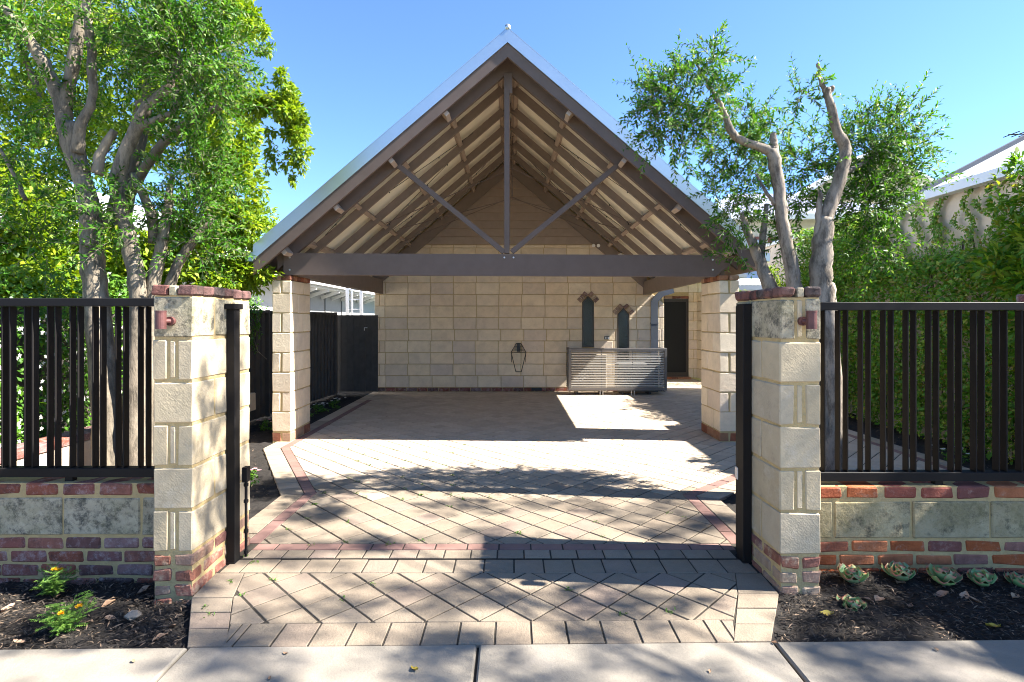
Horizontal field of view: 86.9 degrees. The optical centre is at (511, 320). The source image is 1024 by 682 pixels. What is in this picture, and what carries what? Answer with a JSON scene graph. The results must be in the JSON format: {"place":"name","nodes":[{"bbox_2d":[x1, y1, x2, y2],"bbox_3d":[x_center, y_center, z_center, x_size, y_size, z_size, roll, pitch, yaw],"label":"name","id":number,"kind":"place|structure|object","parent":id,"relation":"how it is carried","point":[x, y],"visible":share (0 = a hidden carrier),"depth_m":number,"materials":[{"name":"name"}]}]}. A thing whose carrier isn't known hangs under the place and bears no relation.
{"place":"outdoors","nodes":[
{"label":"outdoors","id":0,"kind":"place"},
{"bbox_2d":[0,581,190,649],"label":"garden bed","id":1,"kind":"object","parent":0,"point":[183,641],"visible":0.34,"depth_m":2.94,"materials":[{"name":"soil"}]},
{"bbox_2d":[1,603,14,611],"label":"fallen leaf","id":2,"kind":"object","parent":1,"relation":"on","point":[12,604],"visible":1,"depth_m":3.08,"materials":[{"name":"beige plant"}]},
{"bbox_2d":[13,639,25,642],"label":"fallen leaf","id":3,"kind":"object","parent":1,"relation":"on","point":[15,640],"visible":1,"depth_m":2.70,"materials":[{"name":"beige plant"}]},
{"bbox_2d":[30,561,81,597],"bbox_3d":[-2.740,1.550,3.220,0.232,0.211,0.246,0,0,-20],"label":"marigold","id":4,"kind":"object","parent":1,"relation":"on","point":[56,586],"visible":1,"depth_m":3.20,"materials":[{"name":"green plant"}]},
{"bbox_2d":[30,590,98,636],"bbox_3d":[-2.284,1.530,2.794,0.227,0.192,0.284,0,0,29],"label":"marigold","id":5,"kind":"object","parent":1,"relation":"on","point":[64,621],"visible":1,"depth_m":2.78,"materials":[{"name":"green plant"}]},
{"bbox_2d":[101,599,115,606],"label":"fallen leaf","id":6,"kind":"object","parent":1,"relation":"on","point":[107,602],"visible":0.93,"depth_m":3.11,"materials":[{"name":"brown plant"}]},
{"bbox_2d":[105,615,115,619],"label":"fallen leaf","id":7,"kind":"object","parent":1,"relation":"on","point":[108,617],"visible":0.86,"depth_m":2.94,"materials":[{"name":"plant"}]},
{"bbox_2d":[124,610,141,621],"bbox_3d":[-2.029,1.585,2.898,0.071,0.061,0.059,0,0,16],"label":"pebble","id":8,"kind":"object","parent":1,"relation":"on","point":[131,615],"visible":1,"depth_m":2.88,"materials":[{"name":"grey stone"}]},
{"bbox_2d":[136,585,150,594],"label":"fallen leaf","id":9,"kind":"object","parent":1,"relation":"on","point":[143,587],"visible":0.96,"depth_m":3.30,"materials":[{"name":"plant"}]},
{"bbox_2d":[154,633,167,640],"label":"fallen leaf","id":10,"kind":"object","parent":1,"relation":"on","point":[157,636],"visible":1,"depth_m":2.74,"materials":[{"name":"plant"}]},
{"bbox_2d":[163,624,175,627],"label":"fallen leaf","id":11,"kind":"object","parent":1,"relation":"on","point":[170,626],"visible":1,"depth_m":2.84,"materials":[{"name":"plant"}]},
{"bbox_2d":[249,392,371,519],"bbox_3d":[-3.700,1.605,8.250,3.600,0.038,9.500,0,0,0],"label":"garden bed","id":12,"kind":"object","parent":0,"point":[267,480],"visible":0.13,"depth_m":6.78,"materials":[{"name":"soil"}]},
{"bbox_2d":[0,393,255,465],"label":"retaining wall","id":13,"kind":"structure","parent":12,"relation":"on","point":[65,449],"depth_m":4.58,"materials":[{"name":"stone"}]},
{"bbox_2d":[0,261,268,447],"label":"jasmine hedge","id":14,"kind":"object","parent":12,"relation":"on","point":[42,342],"visible":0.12,"depth_m":4.88,"materials":[{"name":"green plant"}]},
{"bbox_2d":[0,0,279,465],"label":"olive tree","id":15,"kind":"object","parent":12,"relation":"on","point":[90,244],"visible":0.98,"depth_m":4.69,"materials":[{"name":"green plant"}]},
{"bbox_2d":[0,0,315,297],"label":"shade tree","id":16,"kind":"object","parent":12,"relation":"on","point":[292,117],"visible":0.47,"depth_m":6.69,"materials":[{"name":"green plant"}]},
{"bbox_2d":[0,306,337,442],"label":"boundary fence","id":17,"kind":"object","parent":12,"relation":"on","point":[323,354],"visible":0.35,"depth_m":8.90,"materials":[{"name":"grey metal"}]},
{"bbox_2d":[249,302,266,359],"bbox_3d":[-4.021,0.148,8.147,0.316,0.980,1.210,0,0,0],"label":"creeper","id":18,"kind":"object","parent":17,"relation":"attached to","point":[256,312],"visible":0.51,"depth_m":8.38,"materials":[{"name":"green plant"}]},
{"bbox_2d":[338,315,377,391],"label":"side gate","id":19,"kind":"structure","parent":17,"relation":"attached to","point":[357,353],"depth_m":11.60,"materials":[{"name":"grey metal"}]},
{"bbox_2d":[250,468,261,485],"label":"bedding flower","id":20,"kind":"object","parent":12,"relation":"on","point":[252,473],"visible":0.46,"depth_m":5.25,"materials":[{"name":"green plant"}]},
{"bbox_2d":[259,419,272,430],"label":"bedding flower","id":21,"kind":"object","parent":12,"relation":"on","point":[262,426],"visible":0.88,"depth_m":7.84,"materials":[{"name":"green plant"}]},
{"bbox_2d":[311,402,330,413],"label":"bedding flower","id":22,"kind":"object","parent":12,"relation":"on","point":[320,408],"visible":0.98,"depth_m":9.39,"materials":[{"name":"green plant"}]},
{"bbox_2d":[328,397,345,407],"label":"bedding flower","id":23,"kind":"object","parent":12,"relation":"on","point":[333,403],"visible":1,"depth_m":9.86,"materials":[{"name":"green plant"}]},
{"bbox_2d":[0,640,1023,681],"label":"footpath","id":24,"kind":"structure","parent":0,"point":[948,661],"depth_m":2.49,"materials":[{"name":"concrete"}]},
{"bbox_2d":[0,0,1023,238],"label":"sky","id":25,"kind":"structure","parent":0,"point":[358,67],"materials":[{"name":"blue"}]},
{"bbox_2d":[187,379,969,650],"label":"driveway","id":26,"kind":"structure","parent":0,"point":[476,570],"depth_m":4.05,"materials":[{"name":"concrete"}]},
{"bbox_2d":[272,275,309,442],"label":"carport pillar","id":27,"kind":"structure","parent":26,"relation":"on","point":[291,358],"depth_m":7.05,"materials":[{"name":"stone"}]},
{"bbox_2d":[202,444,685,617],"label":"fallen leaves","id":28,"kind":"object","parent":26,"relation":"on","point":[671,612],"visible":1,"depth_m":4.02,"materials":[{"name":"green plant"}]},
{"bbox_2d":[571,354,606,393],"bbox_3d":[1.645,1.153,11.670,0.750,0.860,0.340,0,0,0],"label":"air conditioner","id":29,"kind":"object","parent":26,"relation":"on","point":[575,392],"visible":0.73,"depth_m":11.52,"materials":[{"name":"beige metal"}]},
{"bbox_2d":[566,347,666,394],"bbox_3d":[2.228,1.088,11.633,2.077,0.990,0.505,0,0,0],"label":"slat screen","id":30,"kind":"object","parent":26,"relation":"on","point":[663,360],"visible":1,"depth_m":11.39,"materials":[{"name":"silver metal"}]},
{"bbox_2d":[615,362,654,393],"bbox_3d":[2.650,1.253,11.670,0.800,0.660,0.340,0,0,0],"label":"air conditioner","id":31,"kind":"object","parent":26,"relation":"on","point":[622,392],"visible":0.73,"depth_m":11.52,"materials":[{"name":"beige metal"}]},
{"bbox_2d":[701,275,738,441],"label":"carport pillar","id":32,"kind":"structure","parent":26,"relation":"on","point":[719,301],"depth_m":7.05,"materials":[{"name":"stone"}]},
{"bbox_2d":[735,304,751,563],"bbox_3d":[1.532,0.741,3.607,0.064,1.696,0.186,0,0,0],"label":"gate post","id":33,"kind":"object","parent":26,"relation":"on","point":[743,477],"visible":1,"depth_m":3.52,"materials":[{"name":"metal"}]},
{"bbox_2d":[769,263,808,286],"bbox_3d":[4.729,0.267,9.521,0.820,2.637,0.979,0,0,0],"label":"shrub","id":34,"kind":"object","parent":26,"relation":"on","point":[775,274],"visible":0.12,"depth_m":9.42,"materials":[{"name":"green plant"}]},
{"bbox_2d":[1016,294,1023,310],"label":"gate pillar","id":35,"kind":"structure","parent":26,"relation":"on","point":[1019,297],"depth_m":3.91,"materials":[{"name":"stone"}]},
{"bbox_2d":[722,413,1014,512],"bbox_3d":[3.950,1.607,7.750,4.700,0.038,8.500,0,0,0],"label":"garden bed","id":36,"kind":"object","parent":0,"point":[875,433],"visible":0.09,"depth_m":6.94,"materials":[{"name":"soil"}]},
{"bbox_2d":[0,395,1023,649],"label":"bark mulch","id":37,"kind":"object","parent":36,"relation":"on","point":[998,601],"visible":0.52,"depth_m":2.96,"materials":[{"name":"brown wood"}]},
{"bbox_2d":[612,19,978,469],"bbox_3d":[2.500,-0.518,5.122,3.286,4.363,1.330,0,0,-6],"label":"olive tree","id":38,"kind":"object","parent":36,"relation":"on","point":[822,251],"visible":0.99,"depth_m":4.86,"materials":[{"name":"green plant"}]},
{"bbox_2d":[780,253,810,285],"bbox_3d":[5.679,0.153,10.246,1.237,2.862,0.974,0,0,0],"label":"shrub","id":39,"kind":"object","parent":36,"relation":"on","point":[803,267],"visible":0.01,"depth_m":10.15,"materials":[{"name":"green plant"}]},
{"bbox_2d":[939,446,969,463],"bbox_3d":[4.974,1.527,6.117,0.328,0.230,0.356,0,0,-44],"label":"bedding flower","id":40,"kind":"object","parent":36,"relation":"on","point":[963,451],"visible":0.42,"depth_m":6.09,"materials":[{"name":"green plant"}]},
{"bbox_2d":[966,146,1023,368],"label":"shrub","id":41,"kind":"object","parent":36,"relation":"on","point":[1011,282],"visible":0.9,"depth_m":5.61,"materials":[{"name":"green plant"}]},
{"bbox_2d":[751,565,1023,652],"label":"garden bed","id":42,"kind":"object","parent":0,"point":[778,628],"visible":0.45,"depth_m":2.96,"materials":[{"name":"soil"}]},
{"bbox_2d":[820,610,833,615],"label":"fallen leaf","id":43,"kind":"object","parent":42,"relation":"on","point":[826,612],"visible":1,"depth_m":2.94,"materials":[{"name":"yellow plant"}]},
{"bbox_2d":[836,594,866,610],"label":"succulent","id":44,"kind":"object","parent":42,"relation":"on","point":[853,602],"visible":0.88,"depth_m":3.02,"materials":[{"name":"green plant"}]},
{"bbox_2d":[837,563,868,584],"bbox_3d":[2.079,1.578,3.298,0.160,0.157,0.182,0,0,21],"label":"succulent","id":45,"kind":"object","parent":42,"relation":"on","point":[852,573],"visible":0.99,"depth_m":3.28,"materials":[{"name":"green plant"}]},
{"bbox_2d":[860,597,873,602],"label":"fallen leaf","id":46,"kind":"object","parent":42,"relation":"on","point":[867,599],"visible":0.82,"depth_m":3.06,"materials":[{"name":"plant"}]},
{"bbox_2d":[874,595,884,601],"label":"fallen leaf","id":47,"kind":"object","parent":42,"relation":"on","point":[879,598],"visible":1,"depth_m":3.07,"materials":[{"name":"plant"}]},
{"bbox_2d":[881,561,915,580],"bbox_3d":[2.372,1.568,3.312,0.165,0.157,0.198,0,0,0],"label":"succulent","id":48,"kind":"object","parent":42,"relation":"on","point":[900,571],"visible":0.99,"depth_m":3.28,"materials":[{"name":"green plant"}]},
{"bbox_2d":[933,590,948,596],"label":"fallen leaf","id":49,"kind":"object","parent":42,"relation":"on","point":[940,593],"visible":0.96,"depth_m":3.13,"materials":[{"name":"plant"}]},
{"bbox_2d":[926,563,962,587],"bbox_3d":[2.607,1.576,3.275,0.182,0.160,0.183,0,0,-23],"label":"succulent","id":50,"kind":"object","parent":42,"relation":"on","point":[944,576],"visible":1,"depth_m":3.25,"materials":[{"name":"green plant"}]},
{"bbox_2d":[959,590,968,598],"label":"fallen leaf","id":51,"kind":"object","parent":42,"relation":"on","point":[964,593],"visible":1,"depth_m":3.12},
{"bbox_2d":[966,568,997,588],"bbox_3d":[2.828,1.580,3.256,0.146,0.152,0.152,0,0,0],"label":"succulent","id":52,"kind":"object","parent":42,"relation":"on","point":[983,577],"visible":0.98,"depth_m":3.24,"materials":[{"name":"green plant"}]},
{"bbox_2d":[985,623,1000,626],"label":"fallen leaf","id":53,"kind":"object","parent":42,"relation":"on","point":[992,625],"visible":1,"depth_m":2.81,"materials":[{"name":"green plant"}]},
{"bbox_2d":[1003,571,1023,587],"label":"succulent","id":54,"kind":"object","parent":42,"relation":"on","point":[1015,578],"visible":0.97,"depth_m":3.25,"materials":[{"name":"green plant"}]},
{"bbox_2d":[1011,592,1019,598],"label":"fallen leaf","id":55,"kind":"object","parent":42,"relation":"on","point":[1014,595],"visible":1,"depth_m":3.11,"materials":[{"name":"plant"}]},
{"label":"ground","id":56,"kind":"structure","parent":0,"visible":0},
{"bbox_2d":[0,477,154,584],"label":"front wall","id":57,"kind":"structure","parent":56,"relation":"on","point":[98,528],"depth_m":3.44,"materials":[{"name":"stone"}]},
{"bbox_2d":[0,298,154,480],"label":"metal fence","id":58,"kind":"object","parent":57,"relation":"on","point":[72,471],"visible":0.73,"depth_m":3.49,"materials":[{"name":"black metal"}]},
{"bbox_2d":[0,179,374,314],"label":"neighbour house","id":59,"kind":"structure","parent":56,"relation":"on","point":[327,298],"depth_m":16.18,"materials":[{"name":"white paint"}]},
{"bbox_2d":[345,288,362,314],"bbox_3d":[-4.405,0.108,15.125,0.575,2.957,0.310,0,0,0],"label":"window frame","id":60,"kind":"object","parent":59,"relation":"attached to","point":[352,299],"visible":0.27,"depth_m":15.15,"materials":[{"name":"metal"}]},
{"bbox_2d":[151,285,250,604],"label":"gate pillar","id":61,"kind":"structure","parent":56,"relation":"on","point":[190,429],"depth_m":3.16,"materials":[{"name":"stone"}]},
{"bbox_2d":[155,311,175,328],"bbox_3d":[-1.998,-0.002,3.111,0.060,0.105,0.105,0,0,24],"label":"wall lamp","id":62,"kind":"object","parent":61,"relation":"attached to","point":[162,320],"visible":1,"depth_m":3.07,"materials":[{"name":"pink metal"}]},
{"bbox_2d":[224,304,249,564],"bbox_3d":[-1.813,0.741,3.570,0.096,1.696,0.160,0,0,0],"label":"gate post","id":63,"kind":"object","parent":61,"relation":"attached to","point":[233,454],"visible":1,"depth_m":3.52,"materials":[{"name":"black metal"}]},
{"bbox_2d":[375,158,746,391],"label":"house","id":64,"kind":"structure","parent":56,"relation":"on","point":[451,333],"depth_m":12.00,"materials":[{"name":"stone"}]},
{"bbox_2d":[245,24,769,294],"bbox_3d":[-0.055,-2.142,10.895,6.670,3.164,8.210,0,0,0],"label":"carport","id":65,"kind":"object","parent":64,"relation":"attached to","point":[506,94],"visible":0.93,"depth_m":7.09,"materials":[{"name":"beige paint"}]},
{"bbox_2d":[325,133,485,235],"bbox_3d":[-1.579,-2.224,9.450,2.314,1.973,4.418,0,0,0],"label":"light cord","id":66,"kind":"object","parent":65,"relation":"attached to","point":[419,192],"visible":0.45,"depth_m":9.20,"materials":[{"name":"black metal"}]},
{"bbox_2d":[535,133,690,234],"bbox_3d":[1.470,-2.223,9.449,2.312,1.973,4.422,0,0,0],"label":"batten","id":67,"kind":"object","parent":65,"relation":"attached to","point":[589,183],"visible":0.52,"depth_m":9.23,"materials":[{"name":"beige wood"}]},
{"bbox_2d":[511,343,525,371],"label":"wall lantern","id":68,"kind":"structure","parent":64,"relation":"attached to","point":[518,346],"depth_m":11.90,"materials":[{"name":"black metal"}]},
{"bbox_2d":[582,296,593,346],"bbox_3d":[1.687,0.030,12.013,0.261,1.145,0.034,0,0,0],"label":"window","id":69,"kind":"structure","parent":64,"relation":"in","point":[588,304],"depth_m":12.01,"materials":[{"name":"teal glass"}]},
{"bbox_2d":[617,308,628,359],"bbox_3d":[2.470,0.356,12.013,0.260,1.255,0.034,0,0,0],"label":"window","id":70,"kind":"structure","parent":64,"relation":"in","point":[623,316],"depth_m":12.01,"materials":[{"name":"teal glass"}]},
{"bbox_2d":[663,299,687,376],"bbox_3d":[4.362,0.478,14.715,0.865,2.110,0.050,0,0,0],"label":"door","id":71,"kind":"structure","parent":64,"relation":"in","point":[675,317],"depth_m":14.71,"materials":[{"name":"brown wood"}]},
{"bbox_2d":[739,271,761,289],"bbox_3d":[6.450,-0.052,15.950,2.300,3.270,2.100,0,0,0],"label":"patio cover","id":72,"kind":"object","parent":56,"relation":"on","point":[749,283],"visible":0.12,"depth_m":15.21,"materials":[{"name":"white metal"}]},
{"bbox_2d":[734,286,820,594],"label":"gate pillar","id":73,"kind":"structure","parent":56,"relation":"on","point":[786,476],"depth_m":3.16,"materials":[{"name":"stone"}]},
{"bbox_2d":[797,311,817,328],"bbox_3d":[1.703,-0.002,3.111,0.060,0.105,0.105,0,0,-24],"label":"wall lamp","id":74,"kind":"object","parent":73,"relation":"attached to","point":[809,320],"visible":1,"depth_m":3.07,"materials":[{"name":"pink metal"}]},
{"bbox_2d":[718,153,935,290],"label":"house","id":75,"kind":"structure","parent":56,"relation":"on","point":[808,221],"depth_m":17.00,"materials":[{"name":"grey metal"}]},
{"bbox_2d":[765,175,1023,458],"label":"boundary wall","id":76,"kind":"structure","parent":56,"relation":"on","point":[950,207],"depth_m":7.25,"materials":[{"name":"white paint"}]},
{"bbox_2d":[793,183,1023,464],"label":"wall creeper","id":77,"kind":"object","parent":76,"relation":"attached to","point":[924,264],"depth_m":7.23,"materials":[{"name":"green plant"}]},
{"bbox_2d":[819,481,1023,573],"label":"front wall","id":78,"kind":"structure","parent":56,"relation":"on","point":[920,526],"depth_m":3.44,"materials":[{"name":"grey stone"}]},
{"bbox_2d":[819,302,1023,484],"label":"metal fence","id":79,"kind":"object","parent":78,"relation":"on","point":[935,475],"visible":0.87,"depth_m":3.49,"materials":[{"name":"black metal"}]},
{"bbox_2d":[906,135,1023,205],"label":"outbuilding","id":80,"kind":"structure","parent":56,"relation":"on","point":[984,168],"depth_m":7.15,"materials":[{"name":"white metal"}]},
{"bbox_2d":[1003,131,1023,137],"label":"tv aerial","id":81,"kind":"object","parent":80,"relation":"attached to","point":[1021,134],"visible":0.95,"depth_m":9.19,"materials":[{"name":"silver metal"}]}
]}

